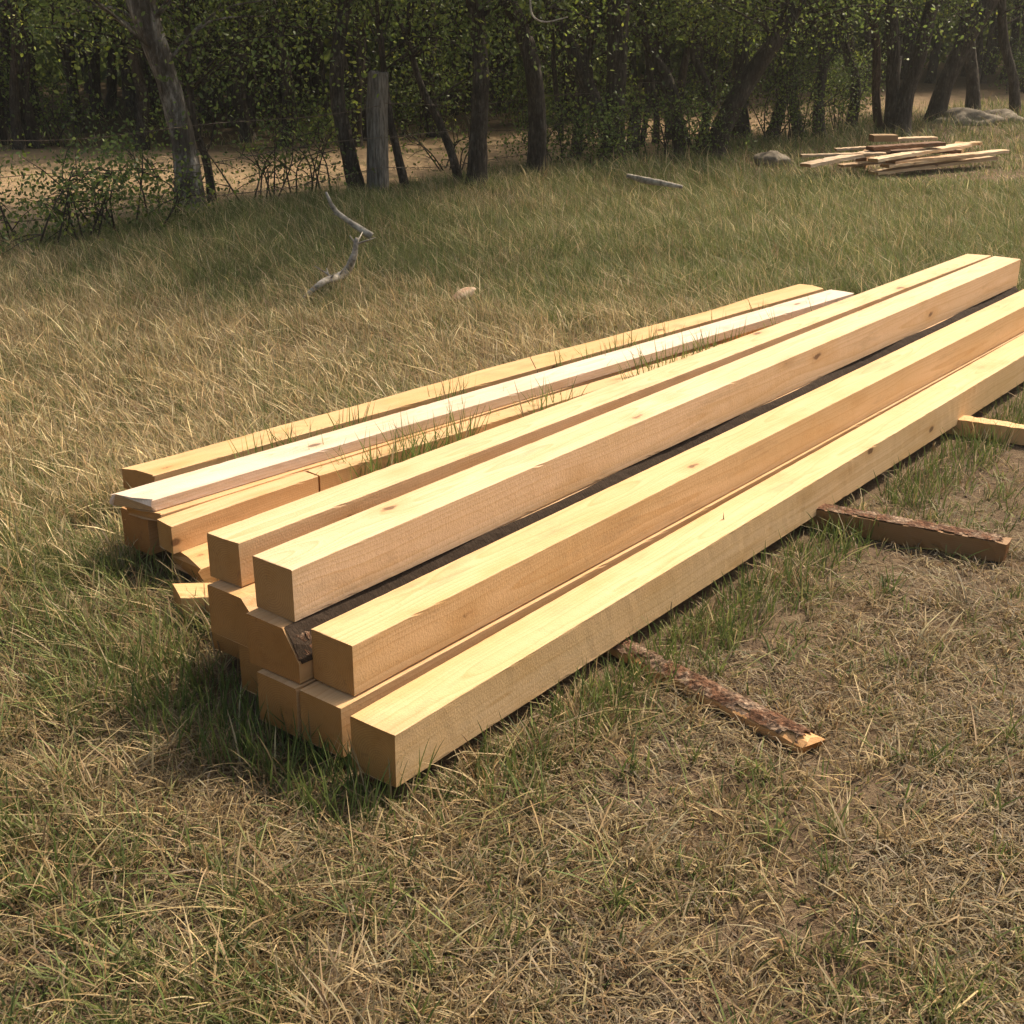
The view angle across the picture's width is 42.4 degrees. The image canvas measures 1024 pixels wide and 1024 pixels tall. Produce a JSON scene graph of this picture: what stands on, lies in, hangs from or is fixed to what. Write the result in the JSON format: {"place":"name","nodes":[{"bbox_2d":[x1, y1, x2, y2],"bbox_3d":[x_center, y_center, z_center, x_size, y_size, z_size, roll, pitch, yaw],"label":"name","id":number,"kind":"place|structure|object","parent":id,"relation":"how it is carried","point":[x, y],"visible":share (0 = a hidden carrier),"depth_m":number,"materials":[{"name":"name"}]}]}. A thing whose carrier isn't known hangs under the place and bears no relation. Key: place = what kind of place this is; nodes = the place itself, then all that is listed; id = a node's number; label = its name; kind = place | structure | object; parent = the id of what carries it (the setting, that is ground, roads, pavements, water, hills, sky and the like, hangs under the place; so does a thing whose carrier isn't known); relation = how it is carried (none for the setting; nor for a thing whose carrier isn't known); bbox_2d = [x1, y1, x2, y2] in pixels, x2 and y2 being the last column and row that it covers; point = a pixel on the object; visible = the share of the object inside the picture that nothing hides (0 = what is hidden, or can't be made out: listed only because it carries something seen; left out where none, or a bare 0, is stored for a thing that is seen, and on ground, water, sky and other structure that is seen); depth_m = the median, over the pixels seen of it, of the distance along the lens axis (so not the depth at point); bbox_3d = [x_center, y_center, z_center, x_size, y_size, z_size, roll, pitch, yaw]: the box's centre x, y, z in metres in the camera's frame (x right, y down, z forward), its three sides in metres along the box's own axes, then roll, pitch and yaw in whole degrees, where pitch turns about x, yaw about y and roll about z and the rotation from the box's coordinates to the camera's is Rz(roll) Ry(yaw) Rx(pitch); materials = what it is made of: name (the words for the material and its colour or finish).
{"place":"outdoors","nodes":[
{"label":"outdoors","id":0,"kind":"place"},
{"bbox_2d":[0,96,1023,1023],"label":"dry grass","id":1,"kind":"structure","parent":0,"point":[226,426],"depth_m":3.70,"materials":[{"name":"beige plant"}]},
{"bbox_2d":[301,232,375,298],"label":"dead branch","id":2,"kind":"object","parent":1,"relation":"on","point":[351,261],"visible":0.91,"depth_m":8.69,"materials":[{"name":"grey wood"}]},
{"bbox_2d":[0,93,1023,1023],"bbox_3d":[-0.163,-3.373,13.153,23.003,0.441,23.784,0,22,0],"label":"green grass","id":3,"kind":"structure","parent":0,"point":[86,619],"depth_m":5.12,"materials":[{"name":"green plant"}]},
{"bbox_2d":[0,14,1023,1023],"bbox_3d":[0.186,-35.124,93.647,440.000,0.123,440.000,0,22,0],"label":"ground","id":4,"kind":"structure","parent":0,"point":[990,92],"depth_m":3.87,"materials":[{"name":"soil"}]},
{"bbox_2d":[0,0,70,148],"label":"oak tree","id":5,"kind":"object","parent":4,"relation":"on","point":[27,118],"visible":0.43,"depth_m":16.34,"materials":[{"name":"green plant"}]},
{"bbox_2d":[0,0,84,149],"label":"oak tree","id":6,"kind":"object","parent":4,"relation":"on","point":[14,104],"visible":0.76,"depth_m":16.04,"materials":[{"name":"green plant"}]},
{"bbox_2d":[0,24,130,148],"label":"undergrowth shrub","id":7,"kind":"object","parent":4,"relation":"on","point":[63,96],"visible":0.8,"depth_m":16.65,"materials":[{"name":"green plant"}]},
{"bbox_2d":[17,0,119,132],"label":"oak tree","id":8,"kind":"object","parent":4,"relation":"on","point":[66,64],"visible":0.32,"depth_m":17.95,"materials":[{"name":"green plant"}]},
{"bbox_2d":[37,0,117,115],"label":"oak tree","id":9,"kind":"object","parent":4,"relation":"on","point":[111,89],"visible":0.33,"depth_m":20.52,"materials":[{"name":"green plant"}]},
{"bbox_2d":[0,143,157,242],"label":"shrub","id":10,"kind":"object","parent":4,"relation":"on","point":[73,198],"visible":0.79,"depth_m":10.06,"materials":[{"name":"green plant"}]},
{"bbox_2d":[0,121,158,265],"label":"shrub","id":11,"kind":"object","parent":4,"relation":"on","point":[9,227],"visible":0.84,"depth_m":9.78,"materials":[{"name":"green plant"}]},
{"bbox_2d":[3,101,239,236],"bbox_3d":[-3.085,-2.605,10.408,1.959,1.180,1.235,-9,23,-22],"label":"shrub","id":12,"kind":"object","parent":4,"relation":"on","point":[145,179],"visible":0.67,"depth_m":10.46,"materials":[{"name":"green plant"}]},
{"bbox_2d":[61,0,182,117],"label":"oak tree","id":13,"kind":"object","parent":4,"relation":"on","point":[92,65],"visible":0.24,"depth_m":20.09,"materials":[{"name":"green plant"}]},
{"bbox_2d":[66,0,230,150],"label":"oak tree","id":14,"kind":"object","parent":4,"relation":"on","point":[141,87],"visible":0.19,"depth_m":16.29,"materials":[{"name":"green plant"}]},
{"bbox_2d":[67,100,249,226],"bbox_3d":[-2.896,-2.788,10.891,1.788,1.096,1.272,14,25,30],"label":"shrub","id":15,"kind":"object","parent":4,"relation":"on","point":[157,186],"visible":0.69,"depth_m":10.95,"materials":[{"name":"green plant"}]},
{"bbox_2d":[0,0,362,212],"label":"oak tree","id":16,"kind":"object","parent":4,"relation":"on","point":[149,34],"visible":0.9,"depth_m":11.21,"materials":[{"name":"green plant"}]},
{"bbox_2d":[172,583,210,617],"bbox_3d":[-0.871,0.280,4.201,0.441,0.072,0.113,0,22,-1],"label":"offcut","id":17,"kind":"object","parent":4,"relation":"on","point":[180,592],"visible":0.16,"depth_m":4.16,"materials":[{"name":"brown wood"}]},
{"bbox_2d":[114,4,270,139],"bbox_3d":[-4.198,-5.761,17.395,1.979,1.876,1.827,-10,24,-25],"label":"undergrowth shrub","id":18,"kind":"object","parent":4,"relation":"on","point":[199,114],"visible":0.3,"depth_m":17.32,"materials":[{"name":"green plant"}]},
{"bbox_2d":[172,542,219,582],"bbox_3d":[0.340,-0.397,5.882,0.228,0.068,4.337,19,28,38],"label":"plank","id":19,"kind":"object","parent":4,"relation":"on","point":[195,559],"visible":0.02,"depth_m":4.40,"materials":[{"name":"brown wood"}]},
{"bbox_2d":[157,472,318,553],"bbox_3d":[-0.957,-0.007,4.652,0.095,0.102,0.651,18,27,37],"label":"plank","id":20,"kind":"object","parent":19,"relation":"on","point":[183,530],"visible":0.71,"depth_m":4.57,"materials":[{"name":"brown wood"}]},
{"bbox_2d":[120,284,823,488],"bbox_3d":[0.222,-0.735,6.545,0.207,0.092,4.776,20,29,40],"label":"plank","id":21,"kind":"object","parent":19,"relation":"on","point":[138,475],"visible":0.64,"depth_m":5.90,"materials":[{"name":"brown wood"}]},
{"bbox_2d":[307,342,726,491],"bbox_3d":[0.239,-0.470,5.836,0.095,0.102,2.826,20,29,40],"label":"plank","id":22,"kind":"object","parent":19,"relation":"on","point":[328,476],"visible":0.25,"depth_m":5.31,"materials":[{"name":"brown wood"}]},
{"bbox_2d":[170,0,265,119],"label":"oak tree","id":23,"kind":"object","parent":4,"relation":"on","point":[207,108],"visible":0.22,"depth_m":19.68,"materials":[{"name":"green plant"}]},
{"bbox_2d":[0,0,452,201],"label":"oak tree","id":24,"kind":"object","parent":4,"relation":"on","point":[189,77],"visible":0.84,"depth_m":11.64,"materials":[{"name":"green plant"}]},
{"bbox_2d":[189,0,299,142],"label":"oak tree","id":25,"kind":"object","parent":4,"relation":"on","point":[243,130],"visible":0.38,"depth_m":17.20,"materials":[{"name":"green plant"}]},
{"bbox_2d":[154,105,337,200],"bbox_3d":[-2.442,-3.170,12.127,1.506,1.096,1.133,-20,29,-41],"label":"shrub","id":26,"kind":"object","parent":4,"relation":"on","point":[264,167],"visible":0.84,"depth_m":12.15,"materials":[{"name":"green plant"}]},
{"bbox_2d":[199,0,364,146],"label":"oak tree","id":27,"kind":"object","parent":4,"relation":"on","point":[284,81],"visible":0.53,"depth_m":16.69,"materials":[{"name":"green plant"}]},
{"bbox_2d":[256,0,307,124],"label":"oak tree","id":28,"kind":"object","parent":4,"relation":"on","point":[269,81],"visible":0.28,"depth_m":19.39,"materials":[{"name":"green plant"}]},
{"bbox_2d":[227,0,366,193],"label":"oak tree","id":29,"kind":"object","parent":4,"relation":"on","point":[343,126],"visible":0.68,"depth_m":12.45,"materials":[{"name":"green plant"}]},
{"bbox_2d":[201,63,396,151],"bbox_3d":[-2.582,-5.076,16.770,2.503,1.288,1.504,12,24,27],"label":"undergrowth shrub","id":30,"kind":"object","parent":4,"relation":"on","point":[305,111],"visible":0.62,"depth_m":16.68,"materials":[{"name":"green plant"}]},
{"bbox_2d":[237,74,375,195],"bbox_3d":[-2.017,-3.526,12.565,1.442,1.417,1.254,0,22,0],"label":"shrub","id":31,"kind":"object","parent":4,"relation":"on","point":[312,159],"visible":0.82,"depth_m":12.53,"materials":[{"name":"green plant"}]},
{"bbox_2d":[305,0,319,103],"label":"oak tree","id":32,"kind":"object","parent":4,"relation":"on","point":[313,81],"visible":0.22,"depth_m":22.92,"materials":[{"name":"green plant"}]},
{"bbox_2d":[246,0,396,140],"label":"oak tree","id":33,"kind":"object","parent":4,"relation":"on","point":[364,131],"visible":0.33,"depth_m":17.22,"materials":[{"name":"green plant"}]},
{"bbox_2d":[305,0,406,125],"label":"oak tree","id":34,"kind":"object","parent":4,"relation":"on","point":[321,75],"visible":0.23,"depth_m":19.17,"materials":[{"name":"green plant"}]},
{"bbox_2d":[257,0,462,146],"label":"oak tree","id":35,"kind":"object","parent":4,"relation":"on","point":[358,70],"visible":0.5,"depth_m":16.73,"materials":[{"name":"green plant"}]},
{"bbox_2d":[324,0,452,137],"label":"oak tree","id":36,"kind":"object","parent":4,"relation":"on","point":[433,125],"visible":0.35,"depth_m":17.77,"materials":[{"name":"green plant"}]},
{"bbox_2d":[235,0,543,189],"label":"oak tree","id":37,"kind":"object","parent":4,"relation":"on","point":[395,144],"visible":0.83,"depth_m":12.70,"materials":[{"name":"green plant"}]},
{"bbox_2d":[321,61,467,136],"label":"undergrowth shrub","id":38,"kind":"object","parent":4,"relation":"on","point":[398,96],"visible":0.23,"depth_m":18.22,"materials":[{"name":"green plant"}]},
{"bbox_2d":[346,0,530,184],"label":"oak tree","id":39,"kind":"object","parent":4,"relation":"on","point":[446,139],"visible":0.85,"depth_m":13.26,"materials":[{"name":"green plant"}]},
{"bbox_2d":[386,13,513,138],"bbox_3d":[-0.942,-5.782,17.610,1.931,1.760,1.893,0,22,0],"label":"undergrowth shrub","id":40,"kind":"object","parent":4,"relation":"on","point":[441,89],"visible":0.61,"depth_m":17.66,"materials":[{"name":"green plant"}]},
{"bbox_2d":[0,56,902,225],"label":"wire fence","id":41,"kind":"object","parent":4,"relation":"on","point":[376,109],"visible":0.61,"depth_m":12.50,"materials":[{"name":"grey wood"}]},
{"bbox_2d":[388,102,518,172],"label":"shrub","id":42,"kind":"object","parent":4,"relation":"on","point":[426,149],"visible":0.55,"depth_m":14.43,"materials":[{"name":"green plant"}]},
{"bbox_2d":[285,0,667,188],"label":"oak tree","id":43,"kind":"object","parent":4,"relation":"on","point":[477,165],"visible":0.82,"depth_m":12.86,"materials":[{"name":"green plant"}]},
{"bbox_2d":[0,0,1021,102],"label":"woodland","id":44,"kind":"object","parent":4,"relation":"on","point":[327,42],"visible":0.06,"depth_m":26.48,"materials":[{"name":"green plant"}]},
{"bbox_2d":[0,443,1023,1023],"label":"soil crumbs","id":45,"kind":"object","parent":4,"relation":"on","point":[668,805],"visible":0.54,"depth_m":3.13,"materials":[{"name":"brown soil"}]},
{"bbox_2d":[318,0,713,179],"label":"oak tree","id":46,"kind":"object","parent":4,"relation":"on","point":[537,144],"visible":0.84,"depth_m":13.45,"materials":[{"name":"green plant"}]},
{"bbox_2d":[462,13,572,129],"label":"undergrowth shrub","id":47,"kind":"object","parent":4,"relation":"on","point":[517,87],"visible":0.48,"depth_m":18.65,"materials":[{"name":"green plant"}]},
{"bbox_2d":[438,0,655,140],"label":"oak sapling","id":48,"kind":"object","parent":4,"relation":"on","point":[554,67],"visible":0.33,"depth_m":17.18,"materials":[{"name":"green plant"}]},
{"bbox_2d":[496,75,653,170],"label":"shrub","id":49,"kind":"object","parent":4,"relation":"on","point":[555,127],"visible":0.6,"depth_m":14.53,"materials":[{"name":"green plant"}]},
{"bbox_2d":[424,0,734,157],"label":"oak tree","id":50,"kind":"object","parent":4,"relation":"on","point":[588,52],"visible":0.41,"depth_m":15.31,"materials":[{"name":"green plant"}]},
{"bbox_2d":[546,87,652,168],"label":"shrub","id":51,"kind":"object","parent":4,"relation":"on","point":[595,126],"visible":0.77,"depth_m":14.55,"materials":[{"name":"green plant"}]},
{"bbox_2d":[552,36,656,122],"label":"undergrowth shrub","id":52,"kind":"object","parent":4,"relation":"on","point":[605,75],"visible":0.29,"depth_m":19.64,"materials":[{"name":"green plant"}]},
{"bbox_2d":[531,0,684,123],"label":"oak tree","id":53,"kind":"object","parent":4,"relation":"on","point":[568,71],"visible":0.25,"depth_m":19.64,"materials":[{"name":"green plant"}]},
{"bbox_2d":[497,0,764,136],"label":"oak sapling","id":54,"kind":"object","parent":4,"relation":"on","point":[587,38],"visible":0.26,"depth_m":17.61,"materials":[{"name":"green plant"}]},
{"bbox_2d":[567,78,709,161],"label":"shrub","id":55,"kind":"object","parent":4,"relation":"on","point":[657,120],"visible":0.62,"depth_m":15.48,"materials":[{"name":"green plant"}]},
{"bbox_2d":[497,0,783,162],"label":"oak tree","id":56,"kind":"object","parent":4,"relation":"on","point":[618,57],"visible":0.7,"depth_m":14.61,"materials":[{"name":"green plant"}]},
{"bbox_2d":[518,0,763,143],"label":"oak sapling","id":57,"kind":"object","parent":4,"relation":"on","point":[652,90],"visible":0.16,"depth_m":17.34,"materials":[{"name":"green plant"}]},
{"bbox_2d":[487,0,831,159],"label":"oak tree","id":58,"kind":"object","parent":4,"relation":"on","point":[659,65],"visible":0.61,"depth_m":15.46,"materials":[{"name":"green plant"}]},
{"bbox_2d":[640,70,763,160],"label":"shrub","id":59,"kind":"object","parent":4,"relation":"on","point":[696,136],"visible":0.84,"depth_m":15.54,"materials":[{"name":"green plant"}]},
{"bbox_2d":[605,638,825,752],"bbox_3d":[0.343,0.413,4.014,0.092,0.049,1.443,-17,27,-37],"label":"skid","id":60,"kind":"object","parent":4,"relation":"on","point":[779,726],"visible":0.45,"depth_m":3.69,"materials":[{"name":"brown wood"}]},
{"bbox_2d":[238,643,263,694],"bbox_3d":[1.011,-0.340,5.647,0.153,0.148,5.503,17,27,35],"label":"squared timber","id":61,"kind":"object","parent":60,"relation":"on","point":[249,670],"depth_m":3.67,"materials":[{"name":"brown wood"}]},
{"bbox_2d":[207,580,257,646],"bbox_3d":[0.912,-0.481,5.594,0.198,0.148,5.402,17,27,35],"label":"squared timber","id":62,"kind":"object","parent":61,"relation":"on","point":[231,605],"visible":0.01,"depth_m":3.63,"materials":[{"name":"brown wood"}]},
{"bbox_2d":[207,254,990,586],"bbox_3d":[0.948,-0.644,5.625,0.128,0.134,5.512,17,27,36],"label":"squared timber","id":63,"kind":"object","parent":62,"relation":"on","point":[235,548],"visible":0.52,"depth_m":4.38,"materials":[{"name":"brown wood"}]},
{"bbox_2d":[257,669,317,737],"bbox_3d":[1.093,-0.277,5.488,0.153,0.148,5.503,17,27,35],"label":"squared timber","id":64,"kind":"object","parent":60,"relation":"on","point":[281,691],"visible":0.02,"depth_m":3.48,"materials":[{"name":"brown wood"}]},
{"bbox_2d":[246,286,1018,683],"bbox_3d":[1.087,-0.428,5.463,0.205,0.148,5.503,17,27,35],"label":"squared timber","id":65,"kind":"object","parent":64,"relation":"on","point":[278,644],"visible":0.16,"depth_m":3.90,"materials":[{"name":"brown wood"}]},
{"bbox_2d":[252,256,1020,621],"bbox_3d":[1.081,-0.580,5.445,0.153,0.151,5.473,17,27,35],"label":"squared timber","id":66,"kind":"object","parent":65,"relation":"on","point":[312,572],"visible":1,"depth_m":4.32,"materials":[{"name":"brown wood"}]},
{"bbox_2d":[300,331,1023,757],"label":"squared timber","id":67,"kind":"object","parent":60,"relation":"on","point":[328,709],"visible":0.2,"depth_m":3.67,"materials":[{"name":"brown wood"}]},
{"bbox_2d":[311,289,1023,695],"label":"squared timber","id":68,"kind":"object","parent":67,"relation":"on","point":[371,643],"visible":1,"depth_m":4.22,"materials":[{"name":"brown wood"}]},
{"bbox_2d":[350,334,1023,787],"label":"squared timber","id":69,"kind":"object","parent":60,"relation":"on","point":[488,682],"visible":0.98,"depth_m":4.06,"materials":[{"name":"brown wood"}]},
{"bbox_2d":[628,0,828,151],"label":"oak tree","id":70,"kind":"object","parent":4,"relation":"on","point":[698,68],"visible":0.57,"depth_m":16.07,"materials":[{"name":"green plant"}]},
{"bbox_2d":[691,19,775,107],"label":"undergrowth shrub","id":71,"kind":"object","parent":4,"relation":"on","point":[723,45],"visible":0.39,"depth_m":21.89,"materials":[{"name":"green plant"}]},
{"bbox_2d":[703,0,864,139],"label":"oak tree","id":72,"kind":"object","parent":4,"relation":"on","point":[770,130],"visible":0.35,"depth_m":17.69,"materials":[{"name":"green plant"}]},
{"bbox_2d":[712,10,869,143],"bbox_3d":[3.563,-5.607,17.194,1.931,1.764,1.648,-9,24,-23],"label":"shrub","id":73,"kind":"object","parent":4,"relation":"on","point":[793,113],"visible":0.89,"depth_m":17.23,"materials":[{"name":"green plant"}]},
{"bbox_2d":[702,0,890,141],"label":"oak tree","id":74,"kind":"object","parent":4,"relation":"on","point":[738,62],"visible":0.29,"depth_m":17.36,"materials":[{"name":"green plant"}]},
{"bbox_2d":[629,0,992,160],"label":"oak tree","id":75,"kind":"object","parent":4,"relation":"on","point":[752,72],"visible":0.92,"depth_m":15.22,"materials":[{"name":"green plant"}]},
{"bbox_2d":[755,0,895,130],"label":"oak tree","id":76,"kind":"object","parent":4,"relation":"on","point":[845,45],"visible":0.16,"depth_m":18.85,"materials":[{"name":"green plant"}]},
{"bbox_2d":[701,0,959,137],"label":"oak tree","id":77,"kind":"object","parent":4,"relation":"on","point":[812,23],"visible":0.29,"depth_m":17.93,"materials":[{"name":"green plant"}]},
{"bbox_2d":[798,30,905,129],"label":"shrub","id":78,"kind":"object","parent":4,"relation":"on","point":[843,94],"visible":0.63,"depth_m":18.94,"materials":[{"name":"green plant"}]},
{"bbox_2d":[800,0,929,137],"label":"oak tree","id":79,"kind":"object","parent":4,"relation":"on","point":[822,78],"visible":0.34,"depth_m":17.96,"materials":[{"name":"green plant"}]},
{"bbox_2d":[801,0,997,132],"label":"oak tree","id":80,"kind":"object","parent":4,"relation":"on","point":[876,80],"visible":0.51,"depth_m":18.36,"materials":[{"name":"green plant"}]},
{"bbox_2d":[800,503,1011,562],"bbox_3d":[1.057,-0.007,5.034,1.608,0.084,0.083,12,24,26],"label":"skid","id":81,"kind":"object","parent":4,"relation":"on","point":[902,531],"visible":0.42,"depth_m":4.79,"materials":[{"name":"brown wood"}]},
{"bbox_2d":[840,0,981,136],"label":"oak tree","id":82,"kind":"object","parent":4,"relation":"on","point":[907,90],"visible":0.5,"depth_m":18.26,"materials":[{"name":"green plant"}]},
{"bbox_2d":[848,0,993,133],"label":"oak tree","id":83,"kind":"object","parent":4,"relation":"on","point":[892,77],"visible":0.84,"depth_m":18.15,"materials":[{"name":"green plant"}]},
{"bbox_2d":[899,0,962,83],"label":"oak tree","id":84,"kind":"object","parent":4,"relation":"on","point":[930,78],"visible":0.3,"depth_m":29.08,"materials":[{"name":"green plant"}]},
{"bbox_2d":[868,156,997,175],"bbox_3d":[4.742,-3.887,14.777,2.075,0.042,0.150,-15,26,-32],"label":"board","id":85,"kind":"object","parent":4,"relation":"on","point":[931,165],"visible":0.98,"depth_m":14.71,"materials":[{"name":"brown wood"}]},
{"bbox_2d":[880,149,1009,167],"bbox_3d":[4.869,-3.965,14.769,2.049,0.048,0.140,-15,26,-31],"label":"board","id":86,"kind":"object","parent":85,"relation":"on","point":[986,152],"visible":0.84,"depth_m":14.51,"materials":[{"name":"brown wood"}]},
{"bbox_2d":[887,148,956,154],"bbox_3d":[4.550,-4.078,14.918,0.945,0.051,0.170,-4,22,-8],"label":"board","id":87,"kind":"object","parent":86,"relation":"on","point":[894,151],"visible":0.35,"depth_m":14.89,"materials":[{"name":"brown wood"}]},
{"bbox_2d":[868,143,971,162],"bbox_3d":[4.538,-3.985,14.607,1.800,0.047,0.142,-19,28,-36],"label":"board","id":88,"kind":"object","parent":87,"relation":"on","point":[913,153],"visible":0.99,"depth_m":14.51,"materials":[{"name":"brown wood"}]},
{"bbox_2d":[850,0,1022,110],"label":"oak tree","id":89,"kind":"object","parent":4,"relation":"on","point":[973,98],"visible":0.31,"depth_m":21.70,"materials":[{"name":"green plant"}]},
{"bbox_2d":[901,0,998,121],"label":"oak tree","id":90,"kind":"object","parent":4,"relation":"on","point":[943,88],"visible":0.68,"depth_m":19.99,"materials":[{"name":"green plant"}]},
{"bbox_2d":[905,0,1023,115],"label":"oak tree","id":91,"kind":"object","parent":4,"relation":"on","point":[1011,70],"visible":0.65,"depth_m":21.03,"materials":[{"name":"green plant"}]},
{"bbox_2d":[929,107,1007,125],"bbox_3d":[6.965,-6.026,20.090,1.133,0.263,0.675,0,22,0],"label":"boulder","id":92,"kind":"object","parent":4,"relation":"on","point":[962,114],"visible":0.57,"depth_m":19.90,"materials":[{"name":"stone"}]},
{"bbox_2d":[945,415,1023,444],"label":"skid","id":93,"kind":"object","parent":4,"relation":"on","point":[1002,428],"visible":0.21,"depth_m":5.95,"materials":[{"name":"brown wood"}]},
{"bbox_3d":[-0.715,-0.047,5.151,0.842,0.055,0.095,17,27,35],"label":"skid","id":94,"kind":"object","parent":4,"relation":"on","visible":0},
{"bbox_2d":[121,507,164,554],"bbox_3d":[0.226,-0.529,6.092,0.153,0.143,4.486,19,28,39],"label":"plank","id":95,"kind":"object","parent":94,"relation":"on","point":[144,532],"visible":0.02,"depth_m":4.56,"materials":[{"name":"brown wood"}]},
{"bbox_2d":[125,322,780,520],"bbox_3d":[0.330,-0.619,6.100,0.153,0.030,4.736,19,28,39],"label":"plank","id":96,"kind":"object","parent":95,"relation":"on","point":[148,515],"visible":0.2,"depth_m":4.93,"materials":[{"name":"brown wood"}]},
{"bbox_2d":[109,290,853,510],"bbox_3d":[0.293,-0.637,6.045,0.155,0.044,4.693,20,29,40],"label":"plank","id":97,"kind":"object","parent":96,"relation":"on","point":[182,488],"visible":0.9,"depth_m":5.38,"materials":[{"name":"brown wood"}]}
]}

